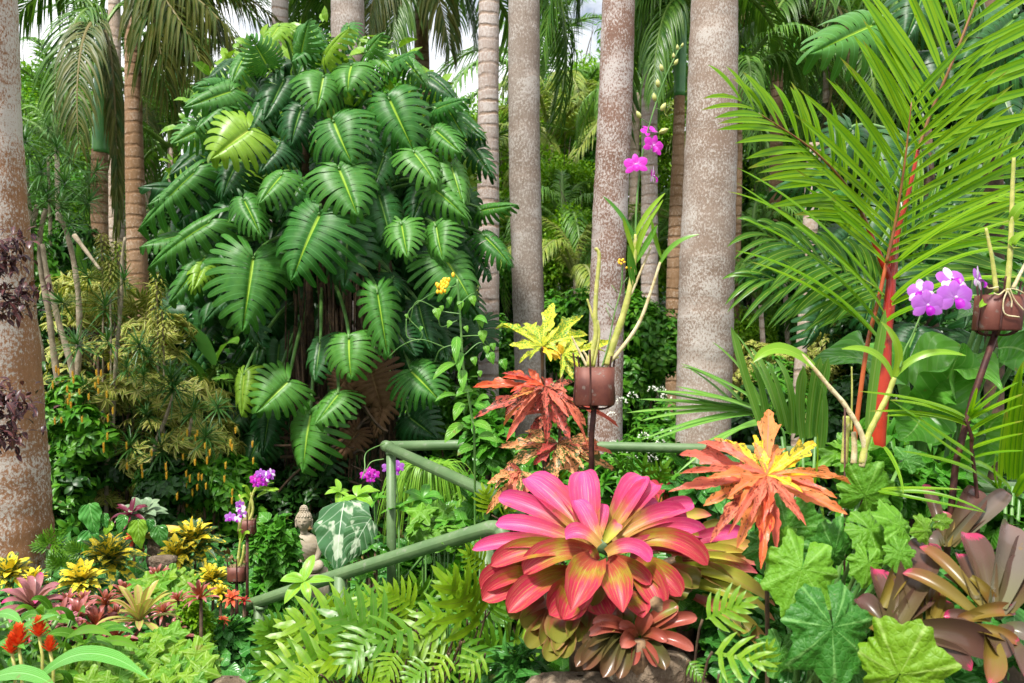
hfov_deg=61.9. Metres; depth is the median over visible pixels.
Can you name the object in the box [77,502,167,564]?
anthurium
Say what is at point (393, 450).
handrail
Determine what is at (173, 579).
lobed leaf plant
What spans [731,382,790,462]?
bush
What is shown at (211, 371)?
bush
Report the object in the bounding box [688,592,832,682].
dark shrub
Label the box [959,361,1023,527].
ribbed palm
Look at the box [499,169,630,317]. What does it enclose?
hollow palm
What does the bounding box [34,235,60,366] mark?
shade bush
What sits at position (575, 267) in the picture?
hollow palm
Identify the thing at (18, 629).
torch flower
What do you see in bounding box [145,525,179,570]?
basin
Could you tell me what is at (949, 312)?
broadleaf tree
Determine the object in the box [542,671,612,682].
rock
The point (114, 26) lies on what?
royal palm
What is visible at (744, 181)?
broadleaf tree
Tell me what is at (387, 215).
split leaf vine
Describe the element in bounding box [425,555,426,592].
whorled plant
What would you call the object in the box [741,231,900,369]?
hollow palm
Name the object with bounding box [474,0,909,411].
royal palm
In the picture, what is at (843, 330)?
broadleaf tree
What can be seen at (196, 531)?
croton
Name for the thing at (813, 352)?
bush
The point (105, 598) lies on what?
red bromeliad
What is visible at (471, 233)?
broadleaf tree
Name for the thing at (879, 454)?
leafy shrub
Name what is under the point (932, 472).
leafy shrub
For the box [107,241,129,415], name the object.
leafy spike
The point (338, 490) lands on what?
whorled plant
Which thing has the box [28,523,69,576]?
finger fern
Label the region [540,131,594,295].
broadleaf tree
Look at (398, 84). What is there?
broadleaf tree
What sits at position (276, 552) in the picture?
heart shrub
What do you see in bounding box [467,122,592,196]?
hollow palm
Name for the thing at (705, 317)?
royal palm
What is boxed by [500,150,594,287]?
broadleaf tree
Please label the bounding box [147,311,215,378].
shade bush
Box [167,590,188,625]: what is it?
red bromeliad
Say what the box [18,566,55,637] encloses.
croton
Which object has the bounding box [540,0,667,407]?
royal palm
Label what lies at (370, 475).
orchid bloom
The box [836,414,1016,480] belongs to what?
shade bush
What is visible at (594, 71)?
hollow palm
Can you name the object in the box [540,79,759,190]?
hollow palm
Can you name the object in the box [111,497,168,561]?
calathea
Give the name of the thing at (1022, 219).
broadleaf tree
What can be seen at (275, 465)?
shade bush
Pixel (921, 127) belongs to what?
broadleaf tree
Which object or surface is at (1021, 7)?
broadleaf tree
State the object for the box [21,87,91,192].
broadleaf tree
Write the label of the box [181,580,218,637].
red bromeliad
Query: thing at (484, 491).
finger fern
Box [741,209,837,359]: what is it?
hollow palm
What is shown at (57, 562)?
finger fern
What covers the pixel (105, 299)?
rosette shrub
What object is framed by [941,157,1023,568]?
potted orchid
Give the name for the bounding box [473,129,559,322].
broadleaf tree
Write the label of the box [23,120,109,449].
rosette shrub
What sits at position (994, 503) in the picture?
plum bromeliad
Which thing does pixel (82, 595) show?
red bromeliad
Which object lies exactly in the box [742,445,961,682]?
begonia
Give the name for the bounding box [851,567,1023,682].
dark shrub
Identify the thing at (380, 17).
royal palm
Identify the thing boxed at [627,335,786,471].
ribbed palm
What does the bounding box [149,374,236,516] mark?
variegated shrub
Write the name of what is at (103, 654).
broad blade plant
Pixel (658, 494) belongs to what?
pink bromeliad
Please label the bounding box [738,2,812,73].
broadleaf tree
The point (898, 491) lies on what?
grass blade plant
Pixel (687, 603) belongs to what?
ground cover
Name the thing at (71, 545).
finger fern
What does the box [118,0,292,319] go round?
royal palm
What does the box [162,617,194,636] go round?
red bromeliad
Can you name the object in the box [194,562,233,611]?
croton
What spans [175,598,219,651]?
maidenhair
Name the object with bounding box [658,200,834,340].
hollow palm
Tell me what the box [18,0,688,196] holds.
sky
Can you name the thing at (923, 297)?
cane orchid
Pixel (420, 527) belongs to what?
lobed leaf plant
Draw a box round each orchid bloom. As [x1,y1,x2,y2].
[360,467,379,523]
[382,460,403,580]
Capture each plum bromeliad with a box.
[854,538,994,670]
[903,519,1023,682]
[922,484,1011,547]
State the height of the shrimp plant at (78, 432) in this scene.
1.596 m
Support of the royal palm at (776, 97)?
on the ground at (1016, 676)
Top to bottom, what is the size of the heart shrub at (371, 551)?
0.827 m
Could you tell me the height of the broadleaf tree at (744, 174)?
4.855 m
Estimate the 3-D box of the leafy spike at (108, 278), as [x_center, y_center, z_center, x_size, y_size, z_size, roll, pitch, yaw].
[-3.058,0.450,6.500,0.183,2.128,0.168,0,0,0]
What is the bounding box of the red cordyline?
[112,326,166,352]
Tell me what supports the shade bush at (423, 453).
on the ground at (1016, 676)
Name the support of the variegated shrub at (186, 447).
on the ground at (1016, 676)
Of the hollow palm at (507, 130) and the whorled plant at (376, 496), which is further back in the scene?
the hollow palm at (507, 130)
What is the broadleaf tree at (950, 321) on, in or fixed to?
on the ground at (1016, 676)
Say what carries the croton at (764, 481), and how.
on the ground at (1016, 676)
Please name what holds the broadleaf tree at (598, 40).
on the ground at (1016, 676)
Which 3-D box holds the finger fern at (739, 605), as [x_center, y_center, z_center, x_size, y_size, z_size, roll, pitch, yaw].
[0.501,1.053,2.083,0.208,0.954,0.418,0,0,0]
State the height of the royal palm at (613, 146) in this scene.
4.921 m
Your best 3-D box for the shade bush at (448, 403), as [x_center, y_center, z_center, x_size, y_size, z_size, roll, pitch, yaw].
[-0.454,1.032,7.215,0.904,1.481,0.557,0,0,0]
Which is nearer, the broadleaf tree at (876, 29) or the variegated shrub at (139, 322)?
the variegated shrub at (139, 322)
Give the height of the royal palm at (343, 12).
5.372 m
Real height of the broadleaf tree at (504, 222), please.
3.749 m
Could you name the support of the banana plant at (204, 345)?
on the ground at (1016, 676)
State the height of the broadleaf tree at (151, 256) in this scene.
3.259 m
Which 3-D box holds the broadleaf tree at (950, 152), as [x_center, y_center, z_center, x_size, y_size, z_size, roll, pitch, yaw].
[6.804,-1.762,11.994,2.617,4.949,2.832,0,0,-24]
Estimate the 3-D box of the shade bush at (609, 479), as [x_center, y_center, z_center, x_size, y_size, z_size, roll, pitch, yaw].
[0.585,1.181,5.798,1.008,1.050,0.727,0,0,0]
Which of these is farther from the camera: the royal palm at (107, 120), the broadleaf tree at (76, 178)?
the broadleaf tree at (76, 178)
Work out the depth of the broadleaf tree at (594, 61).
21.40 m
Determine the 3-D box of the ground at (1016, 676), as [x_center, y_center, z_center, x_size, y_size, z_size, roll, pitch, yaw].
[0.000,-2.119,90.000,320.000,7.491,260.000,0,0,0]
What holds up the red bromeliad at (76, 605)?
on the ground at (1016, 676)
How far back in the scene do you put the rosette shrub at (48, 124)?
9.44 m
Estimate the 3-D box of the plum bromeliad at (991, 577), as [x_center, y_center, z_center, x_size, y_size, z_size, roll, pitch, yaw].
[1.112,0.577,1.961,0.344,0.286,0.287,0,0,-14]
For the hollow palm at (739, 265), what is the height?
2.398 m
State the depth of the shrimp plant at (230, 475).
5.99 m
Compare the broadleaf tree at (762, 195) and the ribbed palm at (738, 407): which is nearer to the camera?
the ribbed palm at (738, 407)
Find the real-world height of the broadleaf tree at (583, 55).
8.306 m
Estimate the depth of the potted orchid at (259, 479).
4.13 m
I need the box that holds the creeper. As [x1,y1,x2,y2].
[209,614,260,666]
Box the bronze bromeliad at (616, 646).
[574,599,696,678]
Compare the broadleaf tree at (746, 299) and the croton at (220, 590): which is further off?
the broadleaf tree at (746, 299)
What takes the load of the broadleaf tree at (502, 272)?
on the ground at (1016, 676)
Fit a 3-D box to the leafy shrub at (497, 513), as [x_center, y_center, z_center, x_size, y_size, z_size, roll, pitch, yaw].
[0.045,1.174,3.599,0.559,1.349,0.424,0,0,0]
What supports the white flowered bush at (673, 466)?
on the ground at (1016, 676)
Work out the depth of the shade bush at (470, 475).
5.55 m
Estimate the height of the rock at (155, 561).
0.081 m
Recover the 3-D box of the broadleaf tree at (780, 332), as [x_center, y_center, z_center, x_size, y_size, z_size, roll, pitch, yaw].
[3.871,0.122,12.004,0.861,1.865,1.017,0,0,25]
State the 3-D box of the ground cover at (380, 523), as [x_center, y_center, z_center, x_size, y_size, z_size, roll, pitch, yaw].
[0.017,-0.460,15.683,42.965,4.368,22.368,0,0,0]
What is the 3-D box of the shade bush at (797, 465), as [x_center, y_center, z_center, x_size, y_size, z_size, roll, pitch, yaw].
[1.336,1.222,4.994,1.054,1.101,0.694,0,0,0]
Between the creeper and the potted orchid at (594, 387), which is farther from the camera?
the creeper
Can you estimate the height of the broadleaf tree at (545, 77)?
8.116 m
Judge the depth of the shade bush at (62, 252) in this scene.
9.37 m
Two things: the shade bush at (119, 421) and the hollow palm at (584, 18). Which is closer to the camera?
the shade bush at (119, 421)
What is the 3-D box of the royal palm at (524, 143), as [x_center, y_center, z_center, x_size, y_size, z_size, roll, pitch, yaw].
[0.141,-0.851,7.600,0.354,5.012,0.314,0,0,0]
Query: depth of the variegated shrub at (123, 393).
6.17 m
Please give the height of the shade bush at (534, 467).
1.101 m
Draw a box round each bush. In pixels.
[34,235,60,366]
[35,214,123,380]
[36,295,106,365]
[42,356,109,393]
[49,446,137,535]
[100,399,186,480]
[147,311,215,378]
[154,363,251,426]
[165,361,235,434]
[224,467,271,539]
[226,411,293,509]
[253,463,356,534]
[366,413,433,514]
[396,456,481,555]
[423,378,506,480]
[468,429,557,483]
[469,313,547,425]
[525,441,669,532]
[544,285,589,436]
[584,288,677,438]
[607,386,675,497]
[656,441,692,474]
[662,459,826,483]
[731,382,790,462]
[732,339,794,435]
[746,354,809,459]
[794,373,889,521]
[805,322,847,422]
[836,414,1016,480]
[937,347,1023,481]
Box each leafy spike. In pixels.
[90,233,111,417]
[98,261,119,488]
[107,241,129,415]
[145,269,168,448]
[152,309,174,432]
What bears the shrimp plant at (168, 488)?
on the ground at (1016, 676)
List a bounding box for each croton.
[0,551,35,604]
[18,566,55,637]
[54,557,110,597]
[81,533,149,599]
[157,533,202,568]
[167,516,228,569]
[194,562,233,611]
[207,584,230,617]
[473,368,617,597]
[486,429,615,599]
[495,303,608,470]
[668,409,850,682]
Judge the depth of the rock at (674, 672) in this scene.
2.28 m
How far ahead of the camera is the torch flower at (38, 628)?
2.45 m
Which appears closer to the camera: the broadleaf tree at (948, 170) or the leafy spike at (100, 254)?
the leafy spike at (100, 254)
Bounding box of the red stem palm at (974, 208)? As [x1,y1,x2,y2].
[703,0,1023,446]
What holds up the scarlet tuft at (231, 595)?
on the ground at (1016, 676)
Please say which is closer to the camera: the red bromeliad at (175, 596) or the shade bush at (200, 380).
the red bromeliad at (175, 596)
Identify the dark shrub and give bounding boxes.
[335,626,536,682]
[470,630,552,682]
[653,453,764,633]
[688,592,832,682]
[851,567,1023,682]
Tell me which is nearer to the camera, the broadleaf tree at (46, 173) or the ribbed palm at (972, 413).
the ribbed palm at (972, 413)
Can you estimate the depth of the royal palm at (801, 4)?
11.63 m
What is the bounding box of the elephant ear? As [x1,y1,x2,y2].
[314,500,455,609]
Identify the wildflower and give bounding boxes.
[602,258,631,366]
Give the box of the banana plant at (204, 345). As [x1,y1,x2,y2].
[76,227,239,428]
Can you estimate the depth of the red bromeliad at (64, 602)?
3.56 m
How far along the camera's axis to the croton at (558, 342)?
3.05 m
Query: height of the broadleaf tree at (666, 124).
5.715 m
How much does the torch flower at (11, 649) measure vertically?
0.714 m
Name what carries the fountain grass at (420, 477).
on the ground at (1016, 676)
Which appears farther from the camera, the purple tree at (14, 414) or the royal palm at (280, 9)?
the royal palm at (280, 9)
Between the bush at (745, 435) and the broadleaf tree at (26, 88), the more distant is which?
the broadleaf tree at (26, 88)
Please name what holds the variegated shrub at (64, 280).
on the ground at (1016, 676)
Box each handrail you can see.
[242,520,509,655]
[256,440,819,610]
[978,479,1023,493]
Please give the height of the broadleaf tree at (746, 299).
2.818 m
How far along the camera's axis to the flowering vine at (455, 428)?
3.13 m
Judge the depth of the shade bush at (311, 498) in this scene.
6.54 m
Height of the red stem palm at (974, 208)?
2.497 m
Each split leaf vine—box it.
[137,6,519,535]
[737,113,1023,355]
[796,0,1023,480]
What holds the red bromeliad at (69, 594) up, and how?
on the ground at (1016, 676)
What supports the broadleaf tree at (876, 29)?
on the ground at (1016, 676)
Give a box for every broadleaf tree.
[20,43,62,120]
[21,64,92,119]
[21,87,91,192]
[26,155,82,209]
[27,166,90,229]
[32,212,77,288]
[64,202,148,247]
[125,202,193,365]
[190,73,261,178]
[298,291,378,383]
[366,83,399,115]
[367,70,471,116]
[393,283,478,377]
[455,223,509,385]
[462,89,506,178]
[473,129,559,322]
[474,180,554,340]
[475,68,508,119]
[477,290,512,334]
[478,232,511,322]
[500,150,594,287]
[507,72,553,97]
[540,100,593,296]
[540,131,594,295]
[541,165,592,292]
[542,179,592,303]
[542,228,589,378]
[554,87,629,182]
[555,18,596,119]
[569,49,599,120]
[594,9,690,85]
[625,229,667,302]
[627,214,667,258]
[628,160,671,215]
[630,81,685,195]
[634,59,688,126]
[734,302,778,359]
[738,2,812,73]
[740,250,797,339]
[741,173,796,360]
[741,187,804,254]
[742,123,805,322]
[742,128,818,202]
[743,37,833,116]
[755,291,798,342]
[785,78,876,189]
[786,175,863,290]
[811,308,912,399]
[821,34,966,193]
[822,0,1010,107]
[830,250,949,372]
[831,155,981,264]
[856,0,1023,85]
[896,308,1023,392]
[898,167,1023,273]
[900,57,1023,193]
[913,244,1023,385]
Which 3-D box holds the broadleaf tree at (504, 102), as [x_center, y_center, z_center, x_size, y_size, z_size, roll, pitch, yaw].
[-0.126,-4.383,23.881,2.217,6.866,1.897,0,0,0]
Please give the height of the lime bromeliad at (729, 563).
0.453 m
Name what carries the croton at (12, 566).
on the ground at (1016, 676)
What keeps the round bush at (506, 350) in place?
on the ground at (1016, 676)
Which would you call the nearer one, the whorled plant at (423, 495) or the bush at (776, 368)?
the whorled plant at (423, 495)
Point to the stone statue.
(303, 522)
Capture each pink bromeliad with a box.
[472,469,739,671]
[651,479,672,501]
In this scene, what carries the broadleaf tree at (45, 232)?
on the ground at (1016, 676)
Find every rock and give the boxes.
[146,555,177,570]
[210,675,252,682]
[526,672,546,682]
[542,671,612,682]
[607,650,692,682]
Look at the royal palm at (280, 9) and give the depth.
13.19 m
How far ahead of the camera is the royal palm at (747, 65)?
10.88 m
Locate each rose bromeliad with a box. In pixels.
[0,572,72,646]
[49,604,86,641]
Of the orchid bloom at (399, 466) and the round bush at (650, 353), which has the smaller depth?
the orchid bloom at (399, 466)
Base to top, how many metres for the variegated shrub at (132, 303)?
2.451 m
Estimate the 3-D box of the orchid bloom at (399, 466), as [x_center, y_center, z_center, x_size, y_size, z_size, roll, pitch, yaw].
[-0.620,1.070,4.466,0.119,0.926,0.075,0,0,0]
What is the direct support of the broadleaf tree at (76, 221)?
on the ground at (1016, 676)
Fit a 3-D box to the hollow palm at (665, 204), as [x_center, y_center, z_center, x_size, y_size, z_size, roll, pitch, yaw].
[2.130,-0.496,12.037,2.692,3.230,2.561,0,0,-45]
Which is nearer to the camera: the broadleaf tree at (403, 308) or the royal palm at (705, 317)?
the royal palm at (705, 317)
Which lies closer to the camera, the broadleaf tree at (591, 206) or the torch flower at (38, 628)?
the torch flower at (38, 628)
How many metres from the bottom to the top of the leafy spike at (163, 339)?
1.805 m
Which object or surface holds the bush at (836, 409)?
on the ground at (1016, 676)
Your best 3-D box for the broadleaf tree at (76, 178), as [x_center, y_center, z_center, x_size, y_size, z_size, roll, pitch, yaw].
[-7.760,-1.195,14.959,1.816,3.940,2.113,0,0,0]
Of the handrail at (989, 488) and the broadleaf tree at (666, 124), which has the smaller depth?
the handrail at (989, 488)
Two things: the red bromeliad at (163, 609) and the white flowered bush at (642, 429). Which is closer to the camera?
the red bromeliad at (163, 609)
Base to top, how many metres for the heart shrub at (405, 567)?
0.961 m
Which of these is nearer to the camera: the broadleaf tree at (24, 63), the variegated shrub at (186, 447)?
the variegated shrub at (186, 447)
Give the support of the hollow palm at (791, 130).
on the ground at (1016, 676)
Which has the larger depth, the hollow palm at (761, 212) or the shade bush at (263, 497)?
the hollow palm at (761, 212)
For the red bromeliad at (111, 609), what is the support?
on the ground at (1016, 676)
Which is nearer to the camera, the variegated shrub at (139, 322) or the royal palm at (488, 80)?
the variegated shrub at (139, 322)
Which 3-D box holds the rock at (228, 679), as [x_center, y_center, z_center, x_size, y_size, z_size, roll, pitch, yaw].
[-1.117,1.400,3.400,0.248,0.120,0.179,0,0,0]
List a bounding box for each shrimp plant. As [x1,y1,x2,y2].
[45,364,122,538]
[125,442,209,544]
[179,427,268,549]
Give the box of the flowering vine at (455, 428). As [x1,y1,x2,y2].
[361,272,507,569]
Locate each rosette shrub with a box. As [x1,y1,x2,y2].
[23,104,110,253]
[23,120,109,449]
[40,233,200,513]
[106,357,237,513]
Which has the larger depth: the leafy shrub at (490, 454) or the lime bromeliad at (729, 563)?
the leafy shrub at (490, 454)
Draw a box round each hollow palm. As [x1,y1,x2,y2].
[20,36,171,226]
[32,60,247,363]
[436,0,601,164]
[460,122,580,349]
[465,70,597,291]
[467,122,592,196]
[476,202,668,298]
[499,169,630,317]
[501,62,660,305]
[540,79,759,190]
[573,188,740,306]
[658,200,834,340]
[661,55,860,318]
[734,256,827,344]
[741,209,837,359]
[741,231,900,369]
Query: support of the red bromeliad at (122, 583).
on the ground at (1016, 676)
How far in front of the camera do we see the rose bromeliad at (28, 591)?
3.60 m
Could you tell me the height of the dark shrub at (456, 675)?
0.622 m
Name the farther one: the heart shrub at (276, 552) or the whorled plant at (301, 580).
the heart shrub at (276, 552)
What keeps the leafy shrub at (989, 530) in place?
on the ground at (1016, 676)
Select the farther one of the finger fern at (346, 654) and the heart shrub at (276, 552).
the heart shrub at (276, 552)
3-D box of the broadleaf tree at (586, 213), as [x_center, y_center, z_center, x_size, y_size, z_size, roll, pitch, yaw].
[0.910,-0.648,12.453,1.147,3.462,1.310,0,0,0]
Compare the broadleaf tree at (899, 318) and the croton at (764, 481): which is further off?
the broadleaf tree at (899, 318)
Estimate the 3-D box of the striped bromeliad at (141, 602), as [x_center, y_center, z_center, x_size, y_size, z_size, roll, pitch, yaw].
[-1.455,1.226,3.326,0.325,0.542,0.299,0,0,37]
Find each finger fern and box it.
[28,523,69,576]
[44,546,77,601]
[60,536,93,560]
[245,574,541,682]
[255,558,494,682]
[442,453,676,573]
[684,582,781,682]
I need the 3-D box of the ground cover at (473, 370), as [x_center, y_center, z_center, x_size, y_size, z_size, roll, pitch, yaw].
[0.116,-0.698,19.113,46.914,4.790,22.630,0,0,0]
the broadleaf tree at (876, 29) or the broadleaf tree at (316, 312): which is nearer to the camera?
the broadleaf tree at (316, 312)
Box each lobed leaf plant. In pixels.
[37,642,139,682]
[115,620,223,682]
[126,563,209,628]
[405,499,462,645]
[816,432,882,583]
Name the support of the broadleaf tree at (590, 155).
on the ground at (1016, 676)
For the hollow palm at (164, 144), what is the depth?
12.94 m
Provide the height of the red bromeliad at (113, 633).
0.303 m
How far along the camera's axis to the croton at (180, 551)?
4.66 m
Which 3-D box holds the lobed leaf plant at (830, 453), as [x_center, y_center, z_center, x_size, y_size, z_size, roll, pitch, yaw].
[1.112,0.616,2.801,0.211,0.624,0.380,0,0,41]
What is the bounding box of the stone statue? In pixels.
[295,505,328,599]
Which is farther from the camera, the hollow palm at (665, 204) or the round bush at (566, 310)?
the hollow palm at (665, 204)
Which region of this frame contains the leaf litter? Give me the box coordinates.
[19,510,659,626]
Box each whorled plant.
[280,555,334,672]
[325,479,348,502]
[339,484,378,580]
[369,491,385,525]
[381,501,411,606]
[404,484,443,586]
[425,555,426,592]
[433,511,455,637]
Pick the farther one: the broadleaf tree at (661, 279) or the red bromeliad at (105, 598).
the broadleaf tree at (661, 279)
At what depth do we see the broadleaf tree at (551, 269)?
11.76 m
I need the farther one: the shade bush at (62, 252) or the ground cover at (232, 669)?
the shade bush at (62, 252)
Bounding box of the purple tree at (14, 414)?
[0,226,60,461]
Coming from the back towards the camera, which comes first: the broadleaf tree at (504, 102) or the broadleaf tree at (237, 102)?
the broadleaf tree at (504, 102)
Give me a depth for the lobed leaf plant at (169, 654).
2.95 m
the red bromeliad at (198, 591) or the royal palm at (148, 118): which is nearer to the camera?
the red bromeliad at (198, 591)
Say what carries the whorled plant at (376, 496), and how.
on the ground at (1016, 676)
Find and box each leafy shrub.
[447,400,521,651]
[462,459,568,651]
[829,447,901,584]
[886,450,987,550]
[950,483,1023,566]
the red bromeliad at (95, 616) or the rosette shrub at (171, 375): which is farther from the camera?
the rosette shrub at (171, 375)
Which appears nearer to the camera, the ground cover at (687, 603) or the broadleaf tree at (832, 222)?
the ground cover at (687, 603)
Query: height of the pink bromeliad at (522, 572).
0.606 m
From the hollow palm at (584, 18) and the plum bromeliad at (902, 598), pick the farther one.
the hollow palm at (584, 18)
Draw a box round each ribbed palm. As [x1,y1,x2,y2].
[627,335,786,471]
[731,309,886,560]
[860,382,1023,533]
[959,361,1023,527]
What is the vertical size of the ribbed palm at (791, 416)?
1.020 m
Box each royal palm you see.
[0,0,56,576]
[18,0,175,371]
[33,2,233,317]
[68,0,301,365]
[92,0,463,220]
[108,0,124,372]
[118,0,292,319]
[288,0,576,146]
[327,0,365,435]
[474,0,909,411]
[477,0,498,401]
[508,0,545,437]
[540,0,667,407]
[545,0,1006,342]
[574,41,739,296]
[588,0,634,496]
[634,18,861,389]
[675,0,737,472]
[688,0,1023,221]
[791,142,820,497]
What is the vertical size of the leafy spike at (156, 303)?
2.103 m
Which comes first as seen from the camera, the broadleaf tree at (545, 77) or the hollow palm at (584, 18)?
the hollow palm at (584, 18)
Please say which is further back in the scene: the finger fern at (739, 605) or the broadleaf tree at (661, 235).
the broadleaf tree at (661, 235)
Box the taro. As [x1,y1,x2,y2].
[812,247,1023,495]
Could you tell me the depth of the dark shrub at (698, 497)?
2.79 m
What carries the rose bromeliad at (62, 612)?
on the ground at (1016, 676)
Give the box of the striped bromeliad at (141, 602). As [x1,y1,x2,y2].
[96,580,179,633]
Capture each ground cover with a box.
[0,528,467,682]
[38,286,899,475]
[52,283,1015,606]
[539,528,965,670]
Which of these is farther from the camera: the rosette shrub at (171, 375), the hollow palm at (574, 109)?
the hollow palm at (574, 109)
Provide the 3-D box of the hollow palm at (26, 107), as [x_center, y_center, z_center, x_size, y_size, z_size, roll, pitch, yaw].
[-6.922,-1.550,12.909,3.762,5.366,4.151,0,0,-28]
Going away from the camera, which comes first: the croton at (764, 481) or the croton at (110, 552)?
the croton at (764, 481)
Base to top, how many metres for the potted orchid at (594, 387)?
1.971 m
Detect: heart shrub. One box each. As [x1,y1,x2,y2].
[242,512,313,618]
[348,534,393,634]
[396,490,473,611]
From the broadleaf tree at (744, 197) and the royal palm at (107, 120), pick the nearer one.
the royal palm at (107, 120)
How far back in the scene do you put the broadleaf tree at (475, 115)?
21.46 m
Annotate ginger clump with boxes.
[0,595,138,682]
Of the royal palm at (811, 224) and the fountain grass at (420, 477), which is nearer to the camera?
the fountain grass at (420, 477)
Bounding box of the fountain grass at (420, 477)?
[377,459,483,563]
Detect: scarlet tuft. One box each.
[123,533,135,561]
[219,615,228,629]
[223,589,240,621]
[237,595,251,617]
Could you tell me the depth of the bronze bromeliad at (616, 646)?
2.28 m
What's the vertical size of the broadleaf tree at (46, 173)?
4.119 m
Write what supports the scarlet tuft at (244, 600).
on the ground at (1016, 676)
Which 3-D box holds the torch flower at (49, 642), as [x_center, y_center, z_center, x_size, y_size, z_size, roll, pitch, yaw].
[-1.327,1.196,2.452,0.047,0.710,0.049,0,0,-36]
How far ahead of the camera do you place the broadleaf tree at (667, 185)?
16.78 m
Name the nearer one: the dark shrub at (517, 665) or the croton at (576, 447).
the dark shrub at (517, 665)
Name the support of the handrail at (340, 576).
on the ground at (1016, 676)
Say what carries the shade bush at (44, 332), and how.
on the ground at (1016, 676)
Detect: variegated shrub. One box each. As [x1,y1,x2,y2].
[38,269,135,394]
[56,371,180,534]
[57,280,167,431]
[82,313,199,488]
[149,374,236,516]
[158,415,247,531]
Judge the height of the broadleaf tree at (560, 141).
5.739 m
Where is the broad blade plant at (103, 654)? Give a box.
[0,608,148,682]
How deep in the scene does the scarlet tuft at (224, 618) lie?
3.70 m
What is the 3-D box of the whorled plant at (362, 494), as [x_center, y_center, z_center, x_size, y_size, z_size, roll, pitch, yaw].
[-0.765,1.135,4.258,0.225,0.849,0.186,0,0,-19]
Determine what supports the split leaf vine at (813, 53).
on the ground at (1016, 676)
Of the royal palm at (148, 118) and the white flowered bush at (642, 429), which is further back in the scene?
the royal palm at (148, 118)
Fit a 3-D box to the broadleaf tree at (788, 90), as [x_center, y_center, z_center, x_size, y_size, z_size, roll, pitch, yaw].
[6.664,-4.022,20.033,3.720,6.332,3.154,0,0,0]
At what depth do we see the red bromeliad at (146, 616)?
3.63 m
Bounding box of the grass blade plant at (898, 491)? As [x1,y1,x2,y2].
[814,434,984,519]
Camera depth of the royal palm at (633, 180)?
12.94 m
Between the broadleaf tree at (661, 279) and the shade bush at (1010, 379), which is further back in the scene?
the broadleaf tree at (661, 279)
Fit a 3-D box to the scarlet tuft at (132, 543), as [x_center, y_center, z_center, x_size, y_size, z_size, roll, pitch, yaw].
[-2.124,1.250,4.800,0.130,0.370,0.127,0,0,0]
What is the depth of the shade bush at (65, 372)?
7.27 m
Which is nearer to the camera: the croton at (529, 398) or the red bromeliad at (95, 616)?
the croton at (529, 398)
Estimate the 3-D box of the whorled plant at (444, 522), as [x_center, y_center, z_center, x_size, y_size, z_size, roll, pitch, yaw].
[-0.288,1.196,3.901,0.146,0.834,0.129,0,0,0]
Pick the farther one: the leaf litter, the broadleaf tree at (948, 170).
the broadleaf tree at (948, 170)
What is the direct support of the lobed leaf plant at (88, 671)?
on the ground at (1016, 676)
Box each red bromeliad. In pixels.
[32,596,84,642]
[53,588,79,603]
[57,595,99,627]
[62,604,128,639]
[68,590,94,645]
[89,588,129,628]
[103,622,137,638]
[108,604,125,619]
[109,579,133,624]
[124,606,152,640]
[127,631,145,641]
[149,563,168,625]
[151,602,174,625]
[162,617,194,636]
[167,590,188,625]
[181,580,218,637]
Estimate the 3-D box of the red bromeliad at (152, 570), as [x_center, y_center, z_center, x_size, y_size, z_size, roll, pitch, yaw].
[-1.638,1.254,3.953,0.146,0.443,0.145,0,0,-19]
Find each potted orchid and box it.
[224,500,249,615]
[237,468,278,616]
[571,43,698,469]
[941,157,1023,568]
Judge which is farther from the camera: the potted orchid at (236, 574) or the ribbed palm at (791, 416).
the potted orchid at (236, 574)
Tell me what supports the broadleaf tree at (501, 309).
on the ground at (1016, 676)
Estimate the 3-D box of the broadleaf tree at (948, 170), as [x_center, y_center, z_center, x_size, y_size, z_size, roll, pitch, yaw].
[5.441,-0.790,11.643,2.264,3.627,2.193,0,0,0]
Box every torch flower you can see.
[1,633,21,682]
[5,622,31,682]
[28,615,49,669]
[42,634,58,682]
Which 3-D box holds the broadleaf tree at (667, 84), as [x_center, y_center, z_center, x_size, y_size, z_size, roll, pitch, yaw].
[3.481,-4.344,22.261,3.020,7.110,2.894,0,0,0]
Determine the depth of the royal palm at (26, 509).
4.69 m
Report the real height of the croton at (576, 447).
0.887 m
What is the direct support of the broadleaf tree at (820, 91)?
on the ground at (1016, 676)
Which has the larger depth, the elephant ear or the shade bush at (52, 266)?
the shade bush at (52, 266)
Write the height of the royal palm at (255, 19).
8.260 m
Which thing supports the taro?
on the ground at (1016, 676)
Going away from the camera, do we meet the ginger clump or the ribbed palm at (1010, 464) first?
the ribbed palm at (1010, 464)
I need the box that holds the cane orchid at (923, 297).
[753,266,986,584]
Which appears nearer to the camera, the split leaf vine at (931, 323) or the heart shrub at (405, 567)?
the heart shrub at (405, 567)
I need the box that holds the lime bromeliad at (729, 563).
[663,508,774,650]
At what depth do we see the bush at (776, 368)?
8.77 m
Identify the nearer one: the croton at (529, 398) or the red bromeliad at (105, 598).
the croton at (529, 398)
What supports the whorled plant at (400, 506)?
on the ground at (1016, 676)
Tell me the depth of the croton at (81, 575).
3.96 m
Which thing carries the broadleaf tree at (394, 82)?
on the ground at (1016, 676)
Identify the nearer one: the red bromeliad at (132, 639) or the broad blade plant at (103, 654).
the broad blade plant at (103, 654)
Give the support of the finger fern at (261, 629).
on the ground at (1016, 676)
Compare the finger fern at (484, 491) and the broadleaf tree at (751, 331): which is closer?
the finger fern at (484, 491)
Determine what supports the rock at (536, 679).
on the ground at (1016, 676)
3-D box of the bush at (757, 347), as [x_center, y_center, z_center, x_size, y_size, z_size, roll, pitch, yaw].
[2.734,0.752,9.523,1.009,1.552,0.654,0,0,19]
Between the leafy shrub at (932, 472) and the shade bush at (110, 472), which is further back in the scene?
the shade bush at (110, 472)
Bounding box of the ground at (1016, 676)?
[112,260,1023,682]

